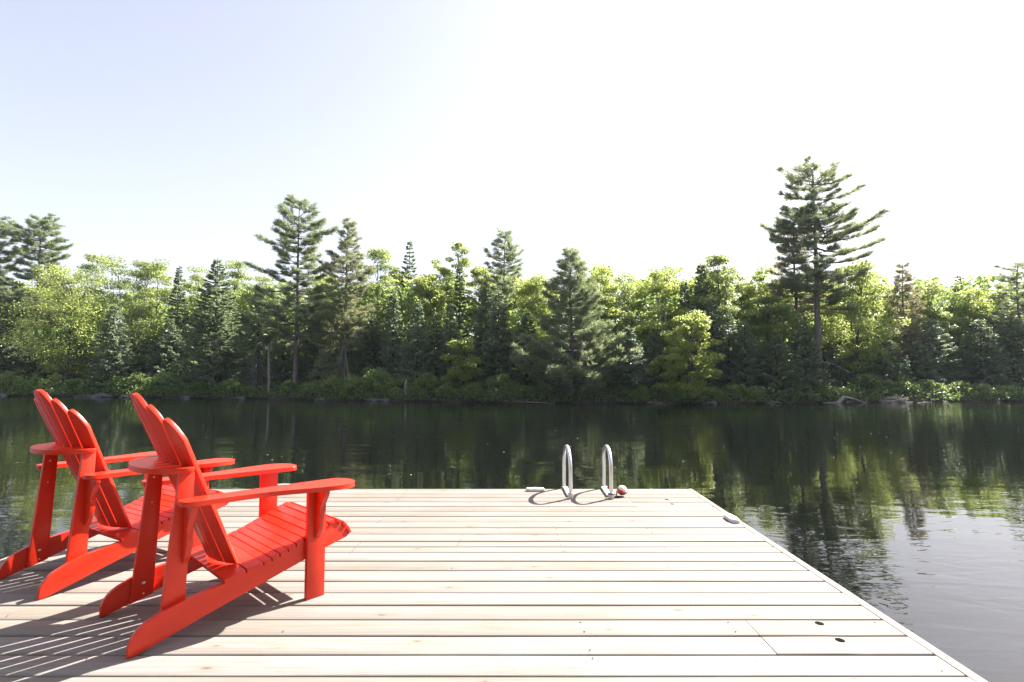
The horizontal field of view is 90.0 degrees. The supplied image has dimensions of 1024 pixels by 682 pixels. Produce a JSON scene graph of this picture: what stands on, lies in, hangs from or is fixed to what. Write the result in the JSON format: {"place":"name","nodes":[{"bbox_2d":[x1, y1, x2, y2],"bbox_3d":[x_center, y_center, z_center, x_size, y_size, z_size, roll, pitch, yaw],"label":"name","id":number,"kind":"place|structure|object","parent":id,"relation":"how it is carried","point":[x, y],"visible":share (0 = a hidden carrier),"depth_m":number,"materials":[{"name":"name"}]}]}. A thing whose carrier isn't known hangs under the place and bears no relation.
{"place":"outdoors","nodes":[
{"label":"outdoors","id":0,"kind":"place"},
{"bbox_2d":[0,396,1023,681],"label":"lake water","id":1,"kind":"structure","parent":0,"point":[908,516],"depth_m":9.25,"materials":[{"name":"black liquid"}]},
{"bbox_2d":[0,489,987,681],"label":"wooden dock","id":2,"kind":"object","parent":1,"relation":"on","point":[547,585],"visible":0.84,"depth_m":2.41,"materials":[{"name":"brown wood"}]},
{"bbox_2d":[0,389,234,599],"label":"adirondack chair","id":3,"kind":"object","parent":2,"relation":"on","point":[76,447],"visible":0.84,"depth_m":2.82,"materials":[{"name":"red paint"}]},
{"bbox_2d":[98,393,354,658],"bbox_3d":[-1.378,0.761,2.563,0.849,1.027,0.966,-3,-5,42],"label":"adirondack chair","id":4,"kind":"object","parent":2,"relation":"on","point":[272,540],"visible":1,"depth_m":2.39,"materials":[{"name":"red paint"}]},
{"bbox_2d":[562,444,613,498],"bbox_3d":[0.699,1.764,4.753,0.438,1.591,0.519,0,-3,0],"label":"dock ladder","id":5,"kind":"object","parent":2,"relation":"attached to","point":[566,489],"visible":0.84,"depth_m":4.68,"materials":[{"name":"metal"}]},
{"bbox_2d":[0,0,1023,351],"label":"sky","id":6,"kind":"structure","parent":0,"point":[634,136],"materials":[{"name":"white"}]},
{"bbox_2d":[3,374,1023,403],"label":"ground","id":7,"kind":"structure","parent":0,"point":[588,399],"depth_m":28.80,"materials":[{"name":"green plant"}]},
{"bbox_2d":[0,370,23,390],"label":"shore bush","id":8,"kind":"object","parent":7,"relation":"on","point":[3,378],"visible":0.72,"depth_m":36.96,"materials":[{"name":"green plant"}]},
{"bbox_2d":[0,215,41,341],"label":"pine tree","id":9,"kind":"object","parent":7,"relation":"on","point":[9,257],"visible":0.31,"depth_m":41.73,"materials":[{"name":"green plant"}]},
{"bbox_2d":[0,298,42,379],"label":"fir tree","id":10,"kind":"object","parent":7,"relation":"on","point":[9,351],"visible":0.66,"depth_m":38.93,"materials":[{"name":"green plant"}]},
{"bbox_2d":[10,374,44,394],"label":"shore bush","id":11,"kind":"object","parent":7,"relation":"on","point":[26,380],"visible":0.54,"depth_m":36.46,"materials":[{"name":"green plant"}]},
{"bbox_2d":[0,336,63,387],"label":"fir tree","id":12,"kind":"object","parent":7,"relation":"on","point":[31,369],"visible":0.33,"depth_m":39.62,"materials":[{"name":"green plant"}]},
{"bbox_2d":[0,212,91,371],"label":"pine tree","id":13,"kind":"object","parent":7,"relation":"on","point":[46,224],"visible":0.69,"depth_m":41.12,"materials":[{"name":"green plant"}]},
{"bbox_2d":[33,372,63,390],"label":"shore bush","id":14,"kind":"object","parent":7,"relation":"on","point":[47,380],"visible":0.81,"depth_m":35.83,"materials":[{"name":"green plant"}]},
{"bbox_2d":[0,263,130,381],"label":"maple tree","id":15,"kind":"object","parent":7,"relation":"on","point":[77,301],"visible":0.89,"depth_m":37.55,"materials":[{"name":"green plant"}]},
{"bbox_2d":[50,344,100,385],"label":"fir tree","id":16,"kind":"object","parent":7,"relation":"on","point":[70,376],"visible":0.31,"depth_m":39.16,"materials":[{"name":"green plant"}]},
{"bbox_2d":[63,253,124,343],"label":"broadleaf tree","id":17,"kind":"object","parent":7,"relation":"on","point":[88,266],"visible":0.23,"depth_m":44.09,"materials":[{"name":"green plant"}]},
{"bbox_2d":[76,304,141,386],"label":"fir tree","id":18,"kind":"object","parent":7,"relation":"on","point":[112,350],"visible":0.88,"depth_m":35.82,"materials":[{"name":"green plant"}]},
{"bbox_2d":[75,254,176,372],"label":"birch tree","id":19,"kind":"object","parent":7,"relation":"on","point":[134,284],"visible":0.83,"depth_m":40.14,"materials":[{"name":"green plant"}]},
{"bbox_2d":[114,372,152,392],"bbox_3d":[-25.478,2.842,34.807,2.180,1.534,1.819,0,-3,0],"label":"shore bush","id":20,"kind":"object","parent":7,"relation":"on","point":[135,382],"visible":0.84,"depth_m":34.56,"materials":[{"name":"green plant"}]},
{"bbox_2d":[116,338,164,387],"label":"fir tree","id":21,"kind":"object","parent":7,"relation":"on","point":[140,351],"visible":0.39,"depth_m":37.55,"materials":[{"name":"green plant"}]},
{"bbox_2d":[125,263,180,370],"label":"broadleaf tree","id":22,"kind":"object","parent":7,"relation":"on","point":[164,300],"visible":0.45,"depth_m":42.22,"materials":[{"name":"green plant"}]},
{"bbox_2d":[142,371,184,394],"bbox_3d":[-23.193,2.863,34.266,2.795,1.752,2.007,0,-3,0],"label":"shore bush","id":23,"kind":"object","parent":7,"relation":"on","point":[164,376],"visible":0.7,"depth_m":34.12,"materials":[{"name":"green plant"}]},
{"bbox_2d":[135,318,191,389],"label":"spruce tree","id":24,"kind":"object","parent":7,"relation":"on","point":[175,366],"visible":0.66,"depth_m":36.59,"materials":[{"name":"green plant"}]},
{"bbox_2d":[162,266,194,375],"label":"spruce tree","id":25,"kind":"object","parent":7,"relation":"on","point":[176,281],"visible":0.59,"depth_m":39.21,"materials":[{"name":"green plant"}]},
{"bbox_2d":[170,265,218,349],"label":"broadleaf tree","id":26,"kind":"object","parent":7,"relation":"on","point":[194,277],"visible":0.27,"depth_m":42.24,"materials":[{"name":"green plant"}]},
{"bbox_2d":[163,258,253,395],"bbox_3d":[-20.400,-0.856,34.996,5.162,9.815,5.195,-2,-4,33],"label":"spruce tree","id":27,"kind":"object","parent":7,"relation":"on","point":[223,317],"visible":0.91,"depth_m":34.67,"materials":[{"name":"green plant"}]},
{"bbox_2d":[217,259,253,340],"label":"broadleaf tree","id":28,"kind":"object","parent":7,"relation":"on","point":[242,275],"visible":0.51,"depth_m":41.91,"materials":[{"name":"green plant"}]},
{"bbox_2d":[207,340,263,388],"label":"spruce tree","id":29,"kind":"object","parent":7,"relation":"on","point":[244,371],"visible":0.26,"depth_m":36.19,"materials":[{"name":"green plant"}]},
{"bbox_2d":[225,292,283,389],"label":"spruce tree","id":30,"kind":"object","parent":7,"relation":"on","point":[251,338],"visible":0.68,"depth_m":34.34,"materials":[{"name":"green plant"}]},
{"bbox_2d":[234,275,281,343],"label":"broadleaf tree","id":31,"kind":"object","parent":7,"relation":"on","point":[244,295],"visible":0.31,"depth_m":41.22,"materials":[{"name":"green plant"}]},
{"bbox_2d":[260,340,302,388],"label":"fir tree","id":32,"kind":"object","parent":7,"relation":"on","point":[282,377],"visible":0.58,"depth_m":35.08,"materials":[{"name":"green plant"}]},
{"bbox_2d":[239,193,341,382],"bbox_3d":[-14.540,-3.364,34.282,6.087,13.284,6.486,3,-4,-37],"label":"pine tree","id":33,"kind":"object","parent":7,"relation":"on","point":[308,308],"visible":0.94,"depth_m":34.19,"materials":[{"name":"green plant"}]},
{"bbox_2d":[298,327,335,384],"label":"fir tree","id":34,"kind":"object","parent":7,"relation":"on","point":[311,360],"visible":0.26,"depth_m":35.18,"materials":[{"name":"green plant"}]},
{"bbox_2d":[305,344,340,383],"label":"pine tree","id":35,"kind":"object","parent":7,"relation":"on","point":[322,365],"visible":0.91,"depth_m":32.57,"materials":[{"name":"green plant"}]},
{"bbox_2d":[319,375,344,394],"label":"shore bush","id":36,"kind":"object","parent":7,"relation":"on","point":[333,381],"visible":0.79,"depth_m":31.29,"materials":[{"name":"green plant"}]},
{"bbox_2d":[294,217,387,385],"bbox_3d":[-11.559,-2.551,34.649,5.953,11.470,5.460,0,-3,0],"label":"pine tree","id":37,"kind":"object","parent":7,"relation":"on","point":[333,318],"visible":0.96,"depth_m":33.72,"materials":[{"name":"green plant"}]},
{"bbox_2d":[334,374,371,395],"bbox_3d":[-9.717,2.686,31.444,2.234,1.364,1.988,3,-5,-41],"label":"shore bush","id":38,"kind":"object","parent":7,"relation":"on","point":[353,380],"visible":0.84,"depth_m":30.98,"materials":[{"name":"green plant"}]},
{"bbox_2d":[345,317,390,389],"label":"fir tree","id":39,"kind":"object","parent":7,"relation":"on","point":[366,354],"visible":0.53,"depth_m":33.86,"materials":[{"name":"green plant"}]},
{"bbox_2d":[348,247,401,349],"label":"broadleaf tree","id":40,"kind":"object","parent":7,"relation":"on","point":[383,255],"visible":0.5,"depth_m":36.89,"materials":[{"name":"green plant"}]},
{"bbox_2d":[358,367,397,394],"bbox_3d":[-8.132,2.425,31.089,2.197,1.748,2.277,0,-3,0],"label":"shore bush","id":41,"kind":"object","parent":7,"relation":"on","point":[379,384],"visible":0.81,"depth_m":30.78,"materials":[{"name":"green plant"}]},
{"bbox_2d":[375,290,408,390],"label":"fir tree","id":42,"kind":"object","parent":7,"relation":"on","point":[396,346],"visible":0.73,"depth_m":32.81,"materials":[{"name":"green plant"}]},
{"bbox_2d":[380,266,411,360],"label":"broadleaf tree","id":43,"kind":"object","parent":7,"relation":"on","point":[395,275],"visible":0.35,"depth_m":38.66,"materials":[{"name":"green plant"}]},
{"bbox_2d":[384,376,415,398],"bbox_3d":[-6.586,2.736,30.294,1.862,1.372,1.776,1,-4,-21],"label":"shore bush","id":44,"kind":"object","parent":7,"relation":"on","point":[398,382],"visible":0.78,"depth_m":30.26,"materials":[{"name":"green plant"}]},
{"bbox_2d":[396,241,421,341],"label":"spruce tree","id":45,"kind":"object","parent":7,"relation":"on","point":[411,267],"visible":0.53,"depth_m":39.29,"materials":[{"name":"green plant"}]},
{"bbox_2d":[393,302,437,392],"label":"fir tree","id":46,"kind":"object","parent":7,"relation":"on","point":[409,371],"visible":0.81,"depth_m":31.64,"materials":[{"name":"green plant"}]},
{"bbox_2d":[410,372,442,395],"bbox_3d":[-5.000,2.534,29.938,1.576,1.431,1.832,-3,-4,38],"label":"shore bush","id":47,"kind":"object","parent":7,"relation":"on","point":[426,377],"visible":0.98,"depth_m":29.78,"materials":[{"name":"green plant"}]},
{"bbox_2d":[401,274,455,352],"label":"maple tree","id":48,"kind":"object","parent":7,"relation":"on","point":[439,296],"visible":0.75,"depth_m":35.50,"materials":[{"name":"green plant"}]},
{"bbox_2d":[420,314,452,387],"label":"fir tree","id":49,"kind":"object","parent":7,"relation":"on","point":[436,327],"visible":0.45,"depth_m":32.38,"materials":[{"name":"green plant"}]},
{"bbox_2d":[422,259,463,354],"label":"broadleaf tree","id":50,"kind":"object","parent":7,"relation":"on","point":[438,267],"visible":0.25,"depth_m":37.93,"materials":[{"name":"green plant"}]},
{"bbox_2d":[433,303,461,387],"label":"fir tree","id":51,"kind":"object","parent":7,"relation":"on","point":[448,329],"visible":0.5,"depth_m":31.99,"materials":[{"name":"green plant"}]},
{"bbox_2d":[441,242,472,353],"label":"broadleaf tree","id":52,"kind":"object","parent":7,"relation":"on","point":[464,262],"visible":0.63,"depth_m":37.99,"materials":[{"name":"green plant"}]},
{"bbox_2d":[451,265,468,360],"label":"spruce tree","id":53,"kind":"object","parent":7,"relation":"on","point":[459,306],"visible":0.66,"depth_m":35.39,"materials":[{"name":"green plant"}]},
{"bbox_2d":[440,336,485,393],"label":"maple tree","id":54,"kind":"object","parent":7,"relation":"on","point":[467,371],"visible":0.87,"depth_m":29.36,"materials":[{"name":"green plant"}]},
{"bbox_2d":[456,382,485,399],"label":"shore bush","id":55,"kind":"object","parent":7,"relation":"on","point":[473,387],"visible":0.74,"depth_m":28.74,"materials":[{"name":"green plant"}]},
{"bbox_2d":[460,265,502,342],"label":"broadleaf tree","id":56,"kind":"object","parent":7,"relation":"on","point":[477,271],"visible":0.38,"depth_m":36.24,"materials":[{"name":"green plant"}]},
{"bbox_2d":[464,281,507,384],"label":"fir tree","id":57,"kind":"object","parent":7,"relation":"on","point":[481,334],"visible":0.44,"depth_m":32.33,"materials":[{"name":"green plant"}]},
{"bbox_2d":[478,288,517,392],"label":"fir tree","id":58,"kind":"object","parent":7,"relation":"on","point":[500,342],"visible":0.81,"depth_m":30.87,"materials":[{"name":"green plant"}]},
{"bbox_2d":[485,372,519,399],"bbox_3d":[-0.471,2.562,28.858,2.045,1.641,1.804,-1,-4,11],"label":"shore bush","id":59,"kind":"object","parent":7,"relation":"on","point":[500,382],"visible":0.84,"depth_m":28.55,"materials":[{"name":"green plant"}]},
{"bbox_2d":[473,226,533,352],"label":"pine tree","id":60,"kind":"object","parent":7,"relation":"on","point":[510,257],"visible":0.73,"depth_m":34.86,"materials":[{"name":"green plant"}]},
{"bbox_2d":[0,264,1023,386],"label":"forest","id":61,"kind":"object","parent":7,"relation":"on","point":[980,284],"visible":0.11,"depth_m":37.55,"materials":[{"name":"green plant"}]},
{"bbox_2d":[0,373,1023,402],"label":"undergrowth","id":62,"kind":"object","parent":7,"relation":"on","point":[94,391],"visible":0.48,"depth_m":29.11,"materials":[{"name":"green plant"}]},
{"bbox_2d":[502,312,555,391],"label":"fir tree","id":63,"kind":"object","parent":7,"relation":"on","point":[523,325],"visible":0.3,"depth_m":30.57,"materials":[{"name":"green plant"}]},
{"bbox_2d":[497,272,563,377],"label":"birch tree","id":64,"kind":"object","parent":7,"relation":"on","point":[532,287],"visible":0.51,"depth_m":32.23,"materials":[{"name":"green plant"}]},
{"bbox_2d":[508,245,642,395],"bbox_3d":[3.485,-1.102,28.787,7.522,8.766,7.363,0,-3,0],"label":"pine tree","id":65,"kind":"object","parent":7,"relation":"on","point":[569,371],"visible":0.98,"depth_m":27.84,"materials":[{"name":"green plant"}]},
{"bbox_2d":[580,261,628,347],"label":"broadleaf tree","id":66,"kind":"object","parent":7,"relation":"on","point":[612,290],"visible":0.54,"depth_m":33.13,"materials":[{"name":"green plant"}]},
{"bbox_2d":[609,271,645,384],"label":"broadleaf tree","id":67,"kind":"object","parent":7,"relation":"on","point":[625,290],"visible":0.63,"depth_m":34.19,"materials":[{"name":"green plant"}]},
{"bbox_2d":[603,325,657,392],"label":"fir tree","id":68,"kind":"object","parent":7,"relation":"on","point":[627,342],"visible":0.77,"depth_m":28.06,"materials":[{"name":"green plant"}]},
{"bbox_2d":[629,384,655,400],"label":"shore bush","id":69,"kind":"object","parent":7,"relation":"on","point":[640,388],"visible":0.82,"depth_m":27.52,"materials":[{"name":"green plant"}]},
{"bbox_2d":[632,328,676,388],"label":"fir tree","id":70,"kind":"object","parent":7,"relation":"on","point":[651,339],"visible":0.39,"depth_m":31.15,"materials":[{"name":"green plant"}]},
{"bbox_2d":[623,265,695,355],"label":"birch tree","id":71,"kind":"object","parent":7,"relation":"on","point":[670,287],"visible":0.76,"depth_m":32.22,"materials":[{"name":"green plant"}]},
{"bbox_2d":[642,355,685,397],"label":"maple tree","id":72,"kind":"object","parent":7,"relation":"on","point":[662,368],"visible":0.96,"depth_m":27.73,"materials":[{"name":"green plant"}]},
{"bbox_2d":[674,278,698,381],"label":"spruce tree","id":73,"kind":"object","parent":7,"relation":"on","point":[682,301],"visible":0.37,"depth_m":32.37,"materials":[{"name":"green plant"}]},
{"bbox_2d":[660,309,725,399],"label":"maple tree","id":74,"kind":"object","parent":7,"relation":"on","point":[700,323],"visible":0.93,"depth_m":27.63,"materials":[{"name":"green plant"}]},
{"bbox_2d":[691,263,710,342],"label":"spruce tree","id":75,"kind":"object","parent":7,"relation":"on","point":[699,282],"visible":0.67,"depth_m":32.89,"materials":[{"name":"green plant"}]},
{"bbox_2d":[691,297,732,387],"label":"fir tree","id":76,"kind":"object","parent":7,"relation":"on","point":[716,329],"visible":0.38,"depth_m":31.20,"materials":[{"name":"green plant"}]},
{"bbox_2d":[690,253,758,366],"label":"broadleaf tree","id":77,"kind":"object","parent":7,"relation":"on","point":[717,277],"visible":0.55,"depth_m":32.27,"materials":[{"name":"green plant"}]},
{"bbox_2d":[708,313,755,388],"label":"fir tree","id":78,"kind":"object","parent":7,"relation":"on","point":[731,377],"visible":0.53,"depth_m":29.73,"materials":[{"name":"green plant"}]},
{"bbox_2d":[726,281,758,348],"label":"broadleaf tree","id":79,"kind":"object","parent":7,"relation":"on","point":[742,299],"visible":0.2,"depth_m":35.17,"materials":[{"name":"green plant"}]},
{"bbox_2d":[722,322,775,394],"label":"fir tree","id":80,"kind":"object","parent":7,"relation":"on","point":[752,351],"visible":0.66,"depth_m":29.17,"materials":[{"name":"green plant"}]},
{"bbox_2d":[737,264,788,380],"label":"broadleaf tree","id":81,"kind":"object","parent":7,"relation":"on","point":[747,288],"visible":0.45,"depth_m":34.54,"materials":[{"name":"green plant"}]},
{"bbox_2d":[738,294,804,373],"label":"broadleaf tree","id":82,"kind":"object","parent":7,"relation":"on","point":[765,312],"visible":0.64,"depth_m":31.24,"materials":[{"name":"green plant"}]},
{"bbox_2d":[743,334,814,398],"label":"fir tree","id":83,"kind":"object","parent":7,"relation":"on","point":[776,360],"visible":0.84,"depth_m":28.79,"materials":[{"name":"green plant"}]},
{"bbox_2d":[757,211,839,371],"bbox_3d":[18.094,-2.687,33.003,4.821,11.444,4.280,0,-3,0],"label":"pine tree","id":84,"kind":"object","parent":7,"relation":"on","point":[776,290],"visible":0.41,"depth_m":32.55,"materials":[{"name":"green plant"}]},
{"bbox_2d":[780,320,838,398],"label":"fir tree","id":85,"kind":"object","parent":7,"relation":"on","point":[812,378],"visible":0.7,"depth_m":29.33,"materials":[{"name":"green plant"}]},
{"bbox_2d":[758,154,892,382],"bbox_3d":[19.615,-4.150,31.343,7.594,14.160,6.369,0,-3,0],"label":"pine tree","id":86,"kind":"object","parent":7,"relation":"on","point":[807,211],"visible":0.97,"depth_m":31.21,"materials":[{"name":"green plant"}]},
{"bbox_2d":[799,300,867,367],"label":"broadleaf tree","id":87,"kind":"object","parent":7,"relation":"on","point":[823,317],"visible":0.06,"depth_m":34.95,"materials":[{"name":"green plant"}]},
{"bbox_2d":[810,340,862,390],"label":"fir tree","id":88,"kind":"object","parent":7,"relation":"on","point":[842,378],"visible":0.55,"depth_m":31.64,"materials":[{"name":"green plant"}]},
{"bbox_2d":[845,373,885,398],"bbox_3d":[20.648,2.662,29.950,2.061,1.620,2.048,-3,-5,43],"label":"shore bush","id":89,"kind":"object","parent":7,"relation":"on","point":[864,377],"visible":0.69,"depth_m":29.70,"materials":[{"name":"green plant"}]},
{"bbox_2d":[820,259,910,381],"bbox_3d":[21.741,-0.960,32.391,4.803,8.068,4.626,-1,-4,14],"label":"broadleaf tree","id":90,"kind":"object","parent":7,"relation":"on","point":[839,336],"visible":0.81,"depth_m":31.35,"materials":[{"name":"green plant"}]},
{"bbox_2d":[856,294,904,374],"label":"broadleaf tree","id":91,"kind":"object","parent":7,"relation":"on","point":[898,334],"visible":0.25,"depth_m":33.42,"materials":[{"name":"green plant"}]},
{"bbox_2d":[850,339,926,395],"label":"fir tree","id":92,"kind":"object","parent":7,"relation":"on","point":[897,370],"visible":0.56,"depth_m":30.58,"materials":[{"name":"green plant"}]},
{"bbox_2d":[872,261,939,381],"bbox_3d":[25.418,-1.061,33.090,3.830,8.249,3.746,0,-3,0],"label":"pine tree","id":93,"kind":"object","parent":7,"relation":"on","point":[906,288],"visible":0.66,"depth_m":32.82,"materials":[{"name":"green plant"}]},
{"bbox_2d":[891,375,925,393],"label":"shore bush","id":94,"kind":"object","parent":7,"relation":"on","point":[912,385],"visible":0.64,"depth_m":29.23,"materials":[{"name":"green plant"}]},
{"bbox_2d":[894,340,946,393],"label":"fir tree","id":95,"kind":"object","parent":7,"relation":"on","point":[920,365],"visible":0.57,"depth_m":31.22,"materials":[{"name":"green plant"}]},
{"bbox_2d":[915,379,948,397],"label":"shore bush","id":96,"kind":"object","parent":7,"relation":"on","point":[932,384],"visible":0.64,"depth_m":29.46,"materials":[{"name":"green plant"}]},
{"bbox_2d":[899,281,973,370],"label":"broadleaf tree","id":97,"kind":"object","parent":7,"relation":"on","point":[932,311],"visible":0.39,"depth_m":34.11,"materials":[{"name":"green plant"}]},
{"bbox_2d":[901,318,975,387],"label":"fir tree","id":98,"kind":"object","parent":7,"relation":"on","point":[940,361],"visible":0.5,"depth_m":31.82,"materials":[{"name":"green plant"}]},
{"bbox_2d":[942,380,979,397],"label":"shore bush","id":99,"kind":"object","parent":7,"relation":"on","point":[962,385],"visible":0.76,"depth_m":29.52,"materials":[{"name":"green plant"}]},
{"bbox_2d":[939,288,1002,383],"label":"broadleaf tree","id":100,"kind":"object","parent":7,"relation":"on","point":[974,306],"visible":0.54,"depth_m":34.56,"materials":[{"name":"green plant"}]},
{"bbox_2d":[941,319,1021,390],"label":"fir tree","id":101,"kind":"object","parent":7,"relation":"on","point":[993,378],"visible":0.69,"depth_m":31.58,"materials":[{"name":"green plant"}]},
{"bbox_2d":[971,313,1023,390],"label":"fir tree","id":102,"kind":"object","parent":7,"relation":"on","point":[1012,343],"visible":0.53,"depth_m":32.59,"materials":[{"name":"green plant"}]},
{"bbox_2d":[971,290,1023,350],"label":"broadleaf tree","id":103,"kind":"object","parent":7,"relation":"on","point":[993,297],"visible":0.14,"depth_m":36.01,"materials":[{"name":"green plant"}]},
{"bbox_2d":[977,260,1023,383],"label":"pine tree","id":104,"kind":"object","parent":7,"relation":"on","point":[1011,279],"visible":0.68,"depth_m":34.45,"materials":[{"name":"green plant"}]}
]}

